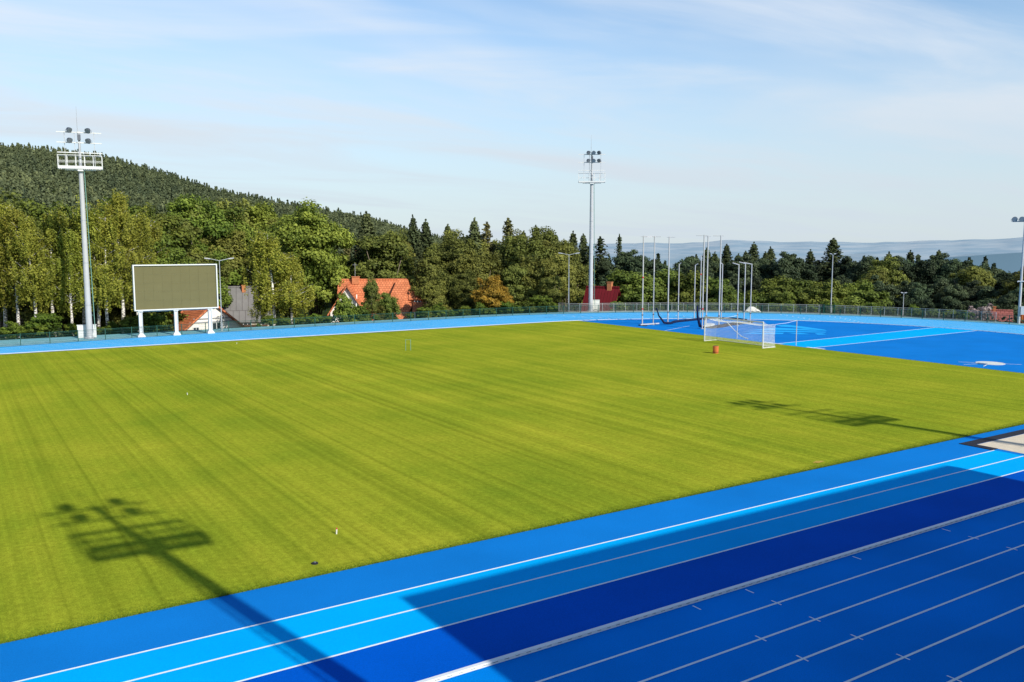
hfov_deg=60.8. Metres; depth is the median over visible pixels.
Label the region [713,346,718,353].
litter bin
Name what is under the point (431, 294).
broadleaf tree
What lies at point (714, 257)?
spruce tree
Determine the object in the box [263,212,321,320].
lime tree
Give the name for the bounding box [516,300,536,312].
shrub
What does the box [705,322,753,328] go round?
net heap
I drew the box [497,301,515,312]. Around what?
shrub
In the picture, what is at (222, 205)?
broadleaf tree
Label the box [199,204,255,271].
lime tree
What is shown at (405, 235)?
broadleaf tree
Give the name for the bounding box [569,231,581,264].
spruce tree
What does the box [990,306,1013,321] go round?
house
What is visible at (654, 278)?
cage pole
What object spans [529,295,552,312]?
shrub
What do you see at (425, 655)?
border strip
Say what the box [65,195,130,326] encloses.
birch tree
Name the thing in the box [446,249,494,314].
broadleaf tree
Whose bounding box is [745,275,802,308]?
light green tree
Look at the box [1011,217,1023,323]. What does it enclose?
lamp mast
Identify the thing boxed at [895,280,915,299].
pine tree
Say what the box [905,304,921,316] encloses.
shrub
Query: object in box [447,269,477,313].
broadleaf tree
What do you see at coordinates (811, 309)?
shrub
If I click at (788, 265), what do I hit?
tree
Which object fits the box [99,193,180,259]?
lime tree
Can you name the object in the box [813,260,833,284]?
pine tree
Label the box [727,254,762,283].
pine tree
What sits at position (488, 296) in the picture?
autumn tree
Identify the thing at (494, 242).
broadleaf tree
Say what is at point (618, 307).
shrub
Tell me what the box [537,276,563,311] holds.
broadleaf tree
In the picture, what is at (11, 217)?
birch tree
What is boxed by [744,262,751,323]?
cage pole
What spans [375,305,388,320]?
broadleaf tree
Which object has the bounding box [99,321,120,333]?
shrub
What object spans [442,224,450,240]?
spruce tree
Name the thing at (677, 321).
bundled net
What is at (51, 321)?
shrub
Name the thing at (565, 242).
broadleaf tree
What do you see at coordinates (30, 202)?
lime tree
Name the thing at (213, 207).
lime tree
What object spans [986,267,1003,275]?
pine tree
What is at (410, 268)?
broadleaf tree
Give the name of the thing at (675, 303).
shrub
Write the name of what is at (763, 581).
lane line
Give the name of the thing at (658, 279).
light green tree
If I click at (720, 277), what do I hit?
cage pole
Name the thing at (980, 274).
broadleaf tree
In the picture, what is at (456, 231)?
broadleaf tree
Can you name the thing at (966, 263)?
pine tree
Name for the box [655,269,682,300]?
light green tree
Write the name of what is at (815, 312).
railing
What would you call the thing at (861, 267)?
tree
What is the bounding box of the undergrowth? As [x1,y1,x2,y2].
[0,303,1023,339]
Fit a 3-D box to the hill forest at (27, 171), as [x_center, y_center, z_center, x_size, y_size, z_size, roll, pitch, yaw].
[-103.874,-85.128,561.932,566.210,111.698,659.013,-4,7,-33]
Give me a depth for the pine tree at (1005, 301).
121.28 m
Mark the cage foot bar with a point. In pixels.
(646, 324)
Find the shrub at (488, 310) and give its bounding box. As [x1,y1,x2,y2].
[486,307,495,314]
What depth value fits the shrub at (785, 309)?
124.58 m
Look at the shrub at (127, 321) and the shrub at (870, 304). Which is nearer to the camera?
the shrub at (127, 321)
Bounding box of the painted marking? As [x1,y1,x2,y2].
[744,325,826,334]
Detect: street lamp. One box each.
[204,257,233,330]
[558,252,579,310]
[830,253,835,312]
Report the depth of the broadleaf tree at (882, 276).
139.25 m
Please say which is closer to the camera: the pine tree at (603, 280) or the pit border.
the pit border
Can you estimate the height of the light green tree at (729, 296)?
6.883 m
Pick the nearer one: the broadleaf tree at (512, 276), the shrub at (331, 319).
the shrub at (331, 319)
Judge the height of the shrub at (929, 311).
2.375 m
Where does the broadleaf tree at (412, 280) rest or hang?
on the ground
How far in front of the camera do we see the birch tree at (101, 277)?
95.38 m
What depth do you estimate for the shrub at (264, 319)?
104.71 m
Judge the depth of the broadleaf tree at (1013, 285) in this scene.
125.96 m
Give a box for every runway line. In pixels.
[14,450,1023,681]
[665,327,969,348]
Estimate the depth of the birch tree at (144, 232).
101.76 m
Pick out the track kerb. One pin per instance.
(494, 660)
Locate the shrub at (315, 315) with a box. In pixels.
[306,313,322,323]
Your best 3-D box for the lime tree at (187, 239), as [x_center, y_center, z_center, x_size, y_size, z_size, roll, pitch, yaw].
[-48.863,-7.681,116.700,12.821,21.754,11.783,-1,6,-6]
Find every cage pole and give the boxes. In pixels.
[641,236,646,323]
[652,236,660,324]
[667,237,674,321]
[677,263,680,319]
[694,264,696,317]
[696,235,706,328]
[699,254,702,317]
[705,236,710,324]
[718,235,721,324]
[721,263,722,319]
[733,263,738,325]
[740,262,745,319]
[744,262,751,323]
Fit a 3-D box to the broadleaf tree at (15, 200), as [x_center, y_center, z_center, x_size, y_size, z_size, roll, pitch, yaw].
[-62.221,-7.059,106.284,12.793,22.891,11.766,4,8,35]
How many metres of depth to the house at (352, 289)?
131.57 m
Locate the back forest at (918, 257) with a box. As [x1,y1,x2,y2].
[0,192,1011,315]
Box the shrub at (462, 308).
[458,305,470,314]
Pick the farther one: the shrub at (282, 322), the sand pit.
the shrub at (282, 322)
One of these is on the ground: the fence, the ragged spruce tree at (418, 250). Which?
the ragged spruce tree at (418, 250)
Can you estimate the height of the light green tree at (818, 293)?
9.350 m
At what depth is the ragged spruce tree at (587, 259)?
156.64 m
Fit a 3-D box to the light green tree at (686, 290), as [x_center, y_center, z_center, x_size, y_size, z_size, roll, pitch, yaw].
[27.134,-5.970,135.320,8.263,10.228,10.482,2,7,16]
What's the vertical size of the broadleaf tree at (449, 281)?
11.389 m
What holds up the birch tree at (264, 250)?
on the ground
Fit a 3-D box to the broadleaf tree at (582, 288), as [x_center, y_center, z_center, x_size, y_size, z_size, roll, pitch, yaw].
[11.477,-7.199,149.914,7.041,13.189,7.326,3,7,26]
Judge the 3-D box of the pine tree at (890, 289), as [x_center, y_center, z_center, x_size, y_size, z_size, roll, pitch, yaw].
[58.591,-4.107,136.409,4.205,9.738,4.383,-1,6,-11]
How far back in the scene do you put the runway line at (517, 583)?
24.10 m
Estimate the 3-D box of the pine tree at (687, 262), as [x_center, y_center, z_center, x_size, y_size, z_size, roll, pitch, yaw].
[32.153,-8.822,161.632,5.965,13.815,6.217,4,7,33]
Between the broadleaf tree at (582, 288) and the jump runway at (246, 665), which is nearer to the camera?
the jump runway at (246, 665)
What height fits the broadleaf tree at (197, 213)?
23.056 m
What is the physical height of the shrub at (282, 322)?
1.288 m
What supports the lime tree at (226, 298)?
on the ground
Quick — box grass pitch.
[0,321,1023,641]
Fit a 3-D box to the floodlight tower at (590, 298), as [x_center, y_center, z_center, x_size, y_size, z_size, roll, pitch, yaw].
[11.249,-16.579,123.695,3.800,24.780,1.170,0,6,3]
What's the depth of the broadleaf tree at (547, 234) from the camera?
147.10 m
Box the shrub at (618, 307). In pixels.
[609,301,624,309]
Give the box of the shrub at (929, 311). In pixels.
[924,308,941,317]
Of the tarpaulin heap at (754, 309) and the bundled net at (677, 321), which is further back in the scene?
the tarpaulin heap at (754, 309)
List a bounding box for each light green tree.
[378,292,400,318]
[605,268,666,309]
[638,273,669,310]
[647,286,681,310]
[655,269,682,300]
[662,270,710,310]
[698,276,742,309]
[703,283,743,310]
[739,291,769,311]
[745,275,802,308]
[770,291,798,310]
[788,278,812,312]
[792,278,844,313]
[828,287,854,313]
[841,279,875,308]
[852,290,894,314]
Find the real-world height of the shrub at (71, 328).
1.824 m
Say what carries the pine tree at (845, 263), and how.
on the ground
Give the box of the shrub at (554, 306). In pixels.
[544,302,560,311]
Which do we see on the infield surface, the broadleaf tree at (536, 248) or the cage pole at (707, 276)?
the cage pole at (707, 276)
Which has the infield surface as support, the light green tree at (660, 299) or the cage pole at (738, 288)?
the cage pole at (738, 288)
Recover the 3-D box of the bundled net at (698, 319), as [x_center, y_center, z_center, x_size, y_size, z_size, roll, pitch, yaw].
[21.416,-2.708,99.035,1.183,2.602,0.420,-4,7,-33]
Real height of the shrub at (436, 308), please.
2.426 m
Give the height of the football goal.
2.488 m
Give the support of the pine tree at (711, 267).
on the ground
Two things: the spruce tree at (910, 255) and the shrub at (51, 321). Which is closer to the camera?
the shrub at (51, 321)
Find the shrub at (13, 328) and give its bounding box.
[0,320,25,338]
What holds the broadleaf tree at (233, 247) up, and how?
on the ground
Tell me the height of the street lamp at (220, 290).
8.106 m
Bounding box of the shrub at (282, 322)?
[278,317,290,324]
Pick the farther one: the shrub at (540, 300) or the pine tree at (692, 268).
the pine tree at (692, 268)
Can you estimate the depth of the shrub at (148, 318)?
97.82 m
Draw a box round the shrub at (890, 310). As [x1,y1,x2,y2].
[881,306,895,315]
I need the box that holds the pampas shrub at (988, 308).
[977,303,993,319]
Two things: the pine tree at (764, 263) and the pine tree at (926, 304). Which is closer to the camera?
the pine tree at (926, 304)
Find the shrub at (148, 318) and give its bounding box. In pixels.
[135,312,166,331]
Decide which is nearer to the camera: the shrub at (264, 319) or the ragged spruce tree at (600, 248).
the shrub at (264, 319)
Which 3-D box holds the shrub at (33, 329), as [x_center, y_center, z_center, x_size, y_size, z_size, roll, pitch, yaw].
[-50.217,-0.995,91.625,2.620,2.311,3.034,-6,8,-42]
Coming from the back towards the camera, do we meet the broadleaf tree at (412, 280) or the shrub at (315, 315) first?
the broadleaf tree at (412, 280)
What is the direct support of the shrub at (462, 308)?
on the ground
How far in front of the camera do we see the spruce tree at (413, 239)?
147.56 m
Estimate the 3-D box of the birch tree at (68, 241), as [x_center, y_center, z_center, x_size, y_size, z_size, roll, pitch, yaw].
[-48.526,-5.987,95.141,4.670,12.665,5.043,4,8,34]
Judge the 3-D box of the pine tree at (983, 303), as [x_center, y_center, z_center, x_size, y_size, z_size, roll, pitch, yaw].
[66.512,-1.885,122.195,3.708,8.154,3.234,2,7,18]
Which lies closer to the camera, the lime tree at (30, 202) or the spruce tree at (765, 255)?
the lime tree at (30, 202)
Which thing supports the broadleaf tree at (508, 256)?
on the ground
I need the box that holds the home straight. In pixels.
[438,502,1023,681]
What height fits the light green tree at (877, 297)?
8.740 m
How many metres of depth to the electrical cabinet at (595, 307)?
125.39 m
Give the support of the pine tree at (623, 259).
on the ground
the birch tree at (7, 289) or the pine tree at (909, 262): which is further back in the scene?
the pine tree at (909, 262)
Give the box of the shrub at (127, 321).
[118,316,144,332]
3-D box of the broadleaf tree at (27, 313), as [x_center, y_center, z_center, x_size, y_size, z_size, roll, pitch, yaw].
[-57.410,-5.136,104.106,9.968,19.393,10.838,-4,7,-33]
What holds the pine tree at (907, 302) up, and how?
on the ground
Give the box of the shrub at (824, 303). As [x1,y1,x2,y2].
[818,300,840,313]
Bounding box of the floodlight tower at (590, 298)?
[578,151,605,310]
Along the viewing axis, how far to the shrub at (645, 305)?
128.34 m
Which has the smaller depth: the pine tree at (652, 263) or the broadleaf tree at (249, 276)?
the broadleaf tree at (249, 276)
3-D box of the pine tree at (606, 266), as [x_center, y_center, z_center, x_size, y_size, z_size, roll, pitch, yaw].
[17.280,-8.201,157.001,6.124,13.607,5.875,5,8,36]
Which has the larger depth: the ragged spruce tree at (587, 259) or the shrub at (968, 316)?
the ragged spruce tree at (587, 259)
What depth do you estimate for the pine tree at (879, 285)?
136.85 m
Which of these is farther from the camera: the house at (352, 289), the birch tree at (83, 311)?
the house at (352, 289)
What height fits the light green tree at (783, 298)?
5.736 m
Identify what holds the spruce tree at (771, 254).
on the ground
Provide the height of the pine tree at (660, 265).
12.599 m
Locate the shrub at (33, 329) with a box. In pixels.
[20,321,47,337]
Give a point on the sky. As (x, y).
(859, 121)
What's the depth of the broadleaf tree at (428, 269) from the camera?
131.15 m
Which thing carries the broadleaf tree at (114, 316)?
on the ground
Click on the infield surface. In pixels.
(38, 655)
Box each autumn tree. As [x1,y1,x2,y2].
[469,275,506,314]
[495,285,514,313]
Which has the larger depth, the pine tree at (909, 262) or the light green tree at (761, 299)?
the pine tree at (909, 262)
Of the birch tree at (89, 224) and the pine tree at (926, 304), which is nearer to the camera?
the birch tree at (89, 224)
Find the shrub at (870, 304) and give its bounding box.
[858,302,881,314]
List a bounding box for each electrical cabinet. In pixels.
[77,324,96,337]
[593,300,599,310]
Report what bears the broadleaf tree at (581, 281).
on the ground
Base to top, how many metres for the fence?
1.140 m
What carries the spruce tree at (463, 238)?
on the ground
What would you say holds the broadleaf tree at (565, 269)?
on the ground
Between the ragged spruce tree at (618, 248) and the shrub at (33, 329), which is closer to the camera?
the shrub at (33, 329)
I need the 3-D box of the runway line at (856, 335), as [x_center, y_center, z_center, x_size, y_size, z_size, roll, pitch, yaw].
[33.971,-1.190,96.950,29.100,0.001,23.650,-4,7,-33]
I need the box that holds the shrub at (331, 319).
[324,316,334,322]
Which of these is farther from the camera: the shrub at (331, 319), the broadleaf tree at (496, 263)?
the broadleaf tree at (496, 263)
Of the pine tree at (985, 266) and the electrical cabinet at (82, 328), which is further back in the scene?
the pine tree at (985, 266)
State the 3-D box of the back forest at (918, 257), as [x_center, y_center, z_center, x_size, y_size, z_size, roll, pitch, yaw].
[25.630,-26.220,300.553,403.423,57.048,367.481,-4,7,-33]
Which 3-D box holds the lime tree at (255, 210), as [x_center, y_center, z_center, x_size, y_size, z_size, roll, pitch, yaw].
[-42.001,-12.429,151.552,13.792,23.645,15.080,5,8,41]
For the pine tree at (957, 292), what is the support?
on the ground
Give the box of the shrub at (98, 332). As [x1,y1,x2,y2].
[96,327,103,334]
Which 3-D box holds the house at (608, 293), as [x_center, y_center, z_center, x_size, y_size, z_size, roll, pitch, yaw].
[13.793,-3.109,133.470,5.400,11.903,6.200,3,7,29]
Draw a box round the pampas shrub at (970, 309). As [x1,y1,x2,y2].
[968,306,986,319]
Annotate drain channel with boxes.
[6,312,1012,346]
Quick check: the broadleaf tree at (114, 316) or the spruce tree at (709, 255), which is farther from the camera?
the spruce tree at (709, 255)
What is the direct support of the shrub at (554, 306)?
on the ground
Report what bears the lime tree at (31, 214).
on the ground
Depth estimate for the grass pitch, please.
42.96 m
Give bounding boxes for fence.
[0,304,1023,345]
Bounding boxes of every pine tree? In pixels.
[595,257,620,284]
[597,271,615,285]
[612,249,637,272]
[625,254,651,275]
[647,259,670,270]
[649,263,675,277]
[673,256,697,275]
[682,260,713,284]
[702,257,726,278]
[721,260,732,280]
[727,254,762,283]
[728,277,747,310]
[742,277,761,294]
[750,257,772,280]
[766,260,775,275]
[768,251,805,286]
[796,257,818,282]
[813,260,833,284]
[827,275,852,285]
[829,255,857,277]
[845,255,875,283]
[866,275,887,292]
[879,284,900,306]
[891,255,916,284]
[891,256,917,279]
[894,295,917,315]
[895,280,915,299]
[905,282,934,307]
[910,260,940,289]
[914,298,935,311]
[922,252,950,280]
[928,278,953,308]
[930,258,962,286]
[935,284,968,308]
[937,296,961,317]
[954,260,975,272]
[955,300,975,311]
[960,280,984,301]
[967,263,996,288]
[972,285,1000,303]
[974,298,1000,308]
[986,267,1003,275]
[993,272,1014,295]
[993,292,1017,321]
[1008,286,1023,315]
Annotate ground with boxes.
[1,186,1023,339]
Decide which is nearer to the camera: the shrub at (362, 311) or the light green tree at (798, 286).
the shrub at (362, 311)
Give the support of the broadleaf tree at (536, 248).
on the ground
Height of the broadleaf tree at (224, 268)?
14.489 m
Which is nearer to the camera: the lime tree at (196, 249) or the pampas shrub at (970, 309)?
the pampas shrub at (970, 309)
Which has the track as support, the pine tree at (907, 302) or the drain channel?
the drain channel
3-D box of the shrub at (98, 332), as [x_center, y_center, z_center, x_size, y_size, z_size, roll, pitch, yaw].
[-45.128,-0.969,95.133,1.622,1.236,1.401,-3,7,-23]
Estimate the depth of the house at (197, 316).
111.92 m
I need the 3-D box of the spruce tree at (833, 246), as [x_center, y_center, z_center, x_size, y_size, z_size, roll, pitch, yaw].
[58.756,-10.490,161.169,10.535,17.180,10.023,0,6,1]
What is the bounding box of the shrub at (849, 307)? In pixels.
[839,303,857,313]
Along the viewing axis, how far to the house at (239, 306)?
135.08 m
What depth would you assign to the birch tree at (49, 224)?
94.44 m
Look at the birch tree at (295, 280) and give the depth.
109.16 m
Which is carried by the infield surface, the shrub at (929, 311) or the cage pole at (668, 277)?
the cage pole at (668, 277)
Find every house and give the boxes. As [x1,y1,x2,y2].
[164,306,245,330]
[222,285,270,326]
[327,276,425,322]
[581,282,621,311]
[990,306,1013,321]
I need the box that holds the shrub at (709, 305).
[701,301,717,309]
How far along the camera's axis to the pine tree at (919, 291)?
132.40 m
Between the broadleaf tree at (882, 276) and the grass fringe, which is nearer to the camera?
the grass fringe
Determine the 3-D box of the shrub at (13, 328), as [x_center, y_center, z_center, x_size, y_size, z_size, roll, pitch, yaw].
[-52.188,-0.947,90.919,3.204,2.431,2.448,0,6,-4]
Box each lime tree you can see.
[0,205,66,337]
[8,198,52,338]
[42,227,118,327]
[47,201,74,335]
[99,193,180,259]
[117,239,197,331]
[134,202,198,257]
[162,193,246,285]
[186,245,218,277]
[191,238,232,306]
[198,195,257,274]
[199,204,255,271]
[241,201,285,325]
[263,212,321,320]
[273,197,356,322]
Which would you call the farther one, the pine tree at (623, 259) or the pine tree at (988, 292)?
the pine tree at (623, 259)
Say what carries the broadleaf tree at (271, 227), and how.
on the ground
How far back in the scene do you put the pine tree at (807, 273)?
157.71 m
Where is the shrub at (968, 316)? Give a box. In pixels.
[955,311,974,319]
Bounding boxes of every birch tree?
[0,197,31,337]
[0,206,45,337]
[0,241,14,300]
[5,213,56,316]
[24,200,78,336]
[43,228,96,322]
[62,206,99,324]
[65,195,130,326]
[75,213,125,333]
[95,188,154,332]
[121,205,160,331]
[147,219,170,258]
[241,226,308,325]
[247,270,272,326]
[267,252,317,323]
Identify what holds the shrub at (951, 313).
on the ground
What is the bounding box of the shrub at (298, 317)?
[292,314,305,323]
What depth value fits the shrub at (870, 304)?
121.99 m
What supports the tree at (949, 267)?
on the ground
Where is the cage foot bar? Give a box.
[639,323,658,325]
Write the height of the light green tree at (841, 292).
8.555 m
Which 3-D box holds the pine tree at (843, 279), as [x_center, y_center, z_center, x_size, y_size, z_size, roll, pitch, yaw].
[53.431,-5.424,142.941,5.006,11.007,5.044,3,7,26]
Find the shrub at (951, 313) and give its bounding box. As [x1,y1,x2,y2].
[944,309,957,318]
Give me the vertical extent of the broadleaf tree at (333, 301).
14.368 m
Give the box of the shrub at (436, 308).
[430,302,446,316]
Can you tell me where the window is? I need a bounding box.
[212,322,220,328]
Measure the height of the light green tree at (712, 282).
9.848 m
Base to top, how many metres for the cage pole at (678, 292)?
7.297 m
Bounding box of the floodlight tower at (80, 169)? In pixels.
[56,113,102,338]
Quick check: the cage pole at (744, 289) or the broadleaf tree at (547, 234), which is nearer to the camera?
the cage pole at (744, 289)
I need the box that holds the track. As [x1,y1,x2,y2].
[0,313,1023,353]
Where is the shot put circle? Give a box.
[973,361,1021,365]
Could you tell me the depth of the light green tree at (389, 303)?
114.09 m
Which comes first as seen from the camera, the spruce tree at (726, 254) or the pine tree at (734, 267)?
the pine tree at (734, 267)
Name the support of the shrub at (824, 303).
on the ground
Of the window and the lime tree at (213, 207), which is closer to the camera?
the window
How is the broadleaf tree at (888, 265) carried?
on the ground
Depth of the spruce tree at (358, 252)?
144.63 m
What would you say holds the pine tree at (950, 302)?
on the ground
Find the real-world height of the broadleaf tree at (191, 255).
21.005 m
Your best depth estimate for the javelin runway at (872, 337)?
89.39 m
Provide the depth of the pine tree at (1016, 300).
121.91 m
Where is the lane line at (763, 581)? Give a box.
[1,313,1023,681]
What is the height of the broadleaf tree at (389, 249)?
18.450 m
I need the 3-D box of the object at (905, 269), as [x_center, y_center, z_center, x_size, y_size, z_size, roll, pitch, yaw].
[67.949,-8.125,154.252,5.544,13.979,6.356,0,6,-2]
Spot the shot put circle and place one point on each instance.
(989, 363)
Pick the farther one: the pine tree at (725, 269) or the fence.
the pine tree at (725, 269)
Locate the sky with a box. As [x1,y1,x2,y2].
[0,0,1023,243]
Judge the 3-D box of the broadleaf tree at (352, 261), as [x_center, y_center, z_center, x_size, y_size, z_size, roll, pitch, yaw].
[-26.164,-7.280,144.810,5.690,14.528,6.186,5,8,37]
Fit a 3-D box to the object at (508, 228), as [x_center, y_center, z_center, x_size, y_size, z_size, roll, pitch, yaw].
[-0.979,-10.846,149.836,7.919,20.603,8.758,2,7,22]
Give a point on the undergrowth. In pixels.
(59, 334)
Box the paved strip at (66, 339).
[0,311,1023,346]
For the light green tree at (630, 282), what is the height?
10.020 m
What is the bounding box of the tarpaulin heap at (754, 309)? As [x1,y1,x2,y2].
[746,307,760,311]
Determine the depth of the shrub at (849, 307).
122.00 m
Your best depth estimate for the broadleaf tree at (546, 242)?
140.08 m
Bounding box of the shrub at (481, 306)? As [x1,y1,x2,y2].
[472,301,487,314]
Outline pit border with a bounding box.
[959,429,1023,449]
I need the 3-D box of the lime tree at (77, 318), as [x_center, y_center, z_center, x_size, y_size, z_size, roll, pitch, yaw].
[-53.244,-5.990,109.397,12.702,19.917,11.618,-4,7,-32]
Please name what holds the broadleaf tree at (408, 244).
on the ground
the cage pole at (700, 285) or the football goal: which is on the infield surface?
the cage pole at (700, 285)
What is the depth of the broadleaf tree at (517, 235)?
148.16 m
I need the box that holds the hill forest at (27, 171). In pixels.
[0,142,442,257]
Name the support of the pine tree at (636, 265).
on the ground
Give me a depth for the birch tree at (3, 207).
96.75 m
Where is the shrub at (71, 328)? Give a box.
[63,323,77,335]
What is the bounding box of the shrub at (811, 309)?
[805,304,817,312]
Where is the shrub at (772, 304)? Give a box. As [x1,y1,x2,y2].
[764,302,775,311]
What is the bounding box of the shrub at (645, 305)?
[638,303,650,310]
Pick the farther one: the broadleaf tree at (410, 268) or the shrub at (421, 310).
the broadleaf tree at (410, 268)
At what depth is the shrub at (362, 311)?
110.86 m
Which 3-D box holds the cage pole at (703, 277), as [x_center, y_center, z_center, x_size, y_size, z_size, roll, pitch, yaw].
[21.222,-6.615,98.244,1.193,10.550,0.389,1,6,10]
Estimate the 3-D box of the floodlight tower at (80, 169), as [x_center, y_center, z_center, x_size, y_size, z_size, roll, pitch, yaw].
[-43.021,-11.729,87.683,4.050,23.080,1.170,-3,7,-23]
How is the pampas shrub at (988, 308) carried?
on the ground
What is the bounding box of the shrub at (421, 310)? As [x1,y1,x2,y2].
[416,307,432,317]
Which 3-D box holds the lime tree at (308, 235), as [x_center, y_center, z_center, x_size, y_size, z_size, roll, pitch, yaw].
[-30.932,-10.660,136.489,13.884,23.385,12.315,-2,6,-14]
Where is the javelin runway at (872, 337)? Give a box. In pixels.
[780,328,975,347]
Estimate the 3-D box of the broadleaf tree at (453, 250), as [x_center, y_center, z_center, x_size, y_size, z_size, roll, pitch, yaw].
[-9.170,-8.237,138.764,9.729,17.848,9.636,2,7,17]
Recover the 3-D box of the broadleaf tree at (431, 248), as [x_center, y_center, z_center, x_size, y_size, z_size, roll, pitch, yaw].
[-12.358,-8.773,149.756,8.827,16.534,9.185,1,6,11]
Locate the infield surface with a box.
[0,319,1023,681]
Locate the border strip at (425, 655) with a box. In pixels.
[242,471,1023,681]
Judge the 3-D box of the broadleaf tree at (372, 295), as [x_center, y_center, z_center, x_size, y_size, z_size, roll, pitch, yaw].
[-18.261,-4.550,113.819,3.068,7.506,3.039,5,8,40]
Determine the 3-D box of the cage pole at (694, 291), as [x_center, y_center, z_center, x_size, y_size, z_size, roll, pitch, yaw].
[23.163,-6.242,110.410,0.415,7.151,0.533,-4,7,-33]
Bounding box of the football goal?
[704,315,796,347]
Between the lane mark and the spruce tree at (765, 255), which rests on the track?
the lane mark
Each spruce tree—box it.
[351,211,377,258]
[355,231,369,265]
[406,214,422,265]
[410,240,425,317]
[419,219,433,253]
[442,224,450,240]
[460,233,465,243]
[468,217,486,314]
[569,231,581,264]
[578,233,588,266]
[582,246,598,283]
[593,236,608,280]
[614,234,621,265]
[702,248,710,260]
[709,251,721,275]
[719,244,732,265]
[747,242,759,261]
[762,251,770,273]
[767,246,776,263]
[805,249,815,269]
[818,237,843,281]
[906,250,914,262]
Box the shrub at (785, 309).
[782,300,795,311]
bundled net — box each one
[656,307,746,323]
[696,306,703,327]
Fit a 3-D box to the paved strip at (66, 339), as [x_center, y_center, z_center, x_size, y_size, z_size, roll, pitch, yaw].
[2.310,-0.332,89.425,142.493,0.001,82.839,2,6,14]
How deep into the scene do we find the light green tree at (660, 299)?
134.16 m
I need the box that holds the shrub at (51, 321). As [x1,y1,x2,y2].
[24,312,63,336]
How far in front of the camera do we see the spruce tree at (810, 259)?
165.53 m
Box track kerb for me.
[2,318,1023,681]
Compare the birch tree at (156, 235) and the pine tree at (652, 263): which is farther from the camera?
the pine tree at (652, 263)
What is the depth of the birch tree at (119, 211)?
97.01 m
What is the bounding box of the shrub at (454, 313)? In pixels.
[447,311,457,315]
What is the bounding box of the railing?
[559,303,996,321]
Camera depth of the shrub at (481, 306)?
120.33 m
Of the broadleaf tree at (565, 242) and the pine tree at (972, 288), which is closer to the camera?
the pine tree at (972, 288)
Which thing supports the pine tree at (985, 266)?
on the ground
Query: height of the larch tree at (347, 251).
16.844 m
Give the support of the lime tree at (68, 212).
on the ground
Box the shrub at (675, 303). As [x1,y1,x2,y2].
[670,302,684,310]
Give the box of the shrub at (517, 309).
[513,305,523,312]
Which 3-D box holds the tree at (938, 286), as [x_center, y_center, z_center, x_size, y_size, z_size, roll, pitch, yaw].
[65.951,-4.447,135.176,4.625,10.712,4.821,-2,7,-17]
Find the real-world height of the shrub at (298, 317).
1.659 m
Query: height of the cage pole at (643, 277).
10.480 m
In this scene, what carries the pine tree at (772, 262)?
on the ground
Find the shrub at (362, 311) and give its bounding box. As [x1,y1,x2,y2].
[348,305,371,321]
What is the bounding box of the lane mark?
[609,315,1015,681]
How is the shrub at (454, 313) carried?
on the ground
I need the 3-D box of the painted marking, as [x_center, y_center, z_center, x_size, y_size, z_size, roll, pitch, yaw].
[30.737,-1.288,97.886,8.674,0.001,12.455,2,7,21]
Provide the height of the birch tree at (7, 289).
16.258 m
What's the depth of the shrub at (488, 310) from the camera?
121.41 m
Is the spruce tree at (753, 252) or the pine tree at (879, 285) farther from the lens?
the spruce tree at (753, 252)
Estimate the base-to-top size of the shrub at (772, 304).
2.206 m
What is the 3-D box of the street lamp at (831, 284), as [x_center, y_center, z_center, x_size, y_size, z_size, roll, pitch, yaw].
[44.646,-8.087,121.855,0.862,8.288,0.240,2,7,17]
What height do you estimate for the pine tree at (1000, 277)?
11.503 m
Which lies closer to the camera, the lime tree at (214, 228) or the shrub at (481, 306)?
the shrub at (481, 306)
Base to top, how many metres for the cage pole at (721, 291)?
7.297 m
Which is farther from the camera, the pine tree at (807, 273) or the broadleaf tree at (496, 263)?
the pine tree at (807, 273)
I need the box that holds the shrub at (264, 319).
[260,314,276,325]
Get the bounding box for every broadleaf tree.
[0,189,39,339]
[0,216,66,337]
[91,279,154,330]
[150,212,215,263]
[176,203,206,243]
[196,229,255,285]
[215,198,277,230]
[217,262,232,282]
[235,252,257,285]
[261,218,288,322]
[329,254,354,306]
[343,254,362,278]
[350,229,413,278]
[361,277,381,319]
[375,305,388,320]
[391,254,416,278]
[397,228,410,240]
[402,238,416,263]
[405,274,422,317]
[409,250,450,308]
[417,279,452,317]
[422,241,440,258]
[432,271,462,316]
[434,233,479,274]
[441,229,489,255]
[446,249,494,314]
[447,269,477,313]
[472,251,505,314]
[484,240,501,254]
[494,243,530,310]
[495,228,528,256]
[498,234,554,312]
[500,263,540,313]
[518,254,557,312]
[525,226,557,245]
[530,239,559,311]
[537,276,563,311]
[544,239,588,300]
[549,253,582,311]
[560,239,580,283]
[570,263,596,311]
[856,255,909,296]
[856,269,889,284]
[947,265,998,298]
[997,270,1023,297]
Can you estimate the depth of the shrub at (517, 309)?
123.37 m
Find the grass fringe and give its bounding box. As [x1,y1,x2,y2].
[0,321,1023,643]
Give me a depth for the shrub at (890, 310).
119.25 m
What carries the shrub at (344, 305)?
on the ground
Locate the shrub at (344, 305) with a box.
[332,292,359,321]
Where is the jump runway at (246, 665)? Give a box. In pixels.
[20,450,1023,681]
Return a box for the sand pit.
[977,434,1023,453]
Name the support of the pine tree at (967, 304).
on the ground
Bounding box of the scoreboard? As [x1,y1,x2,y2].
[132,264,218,336]

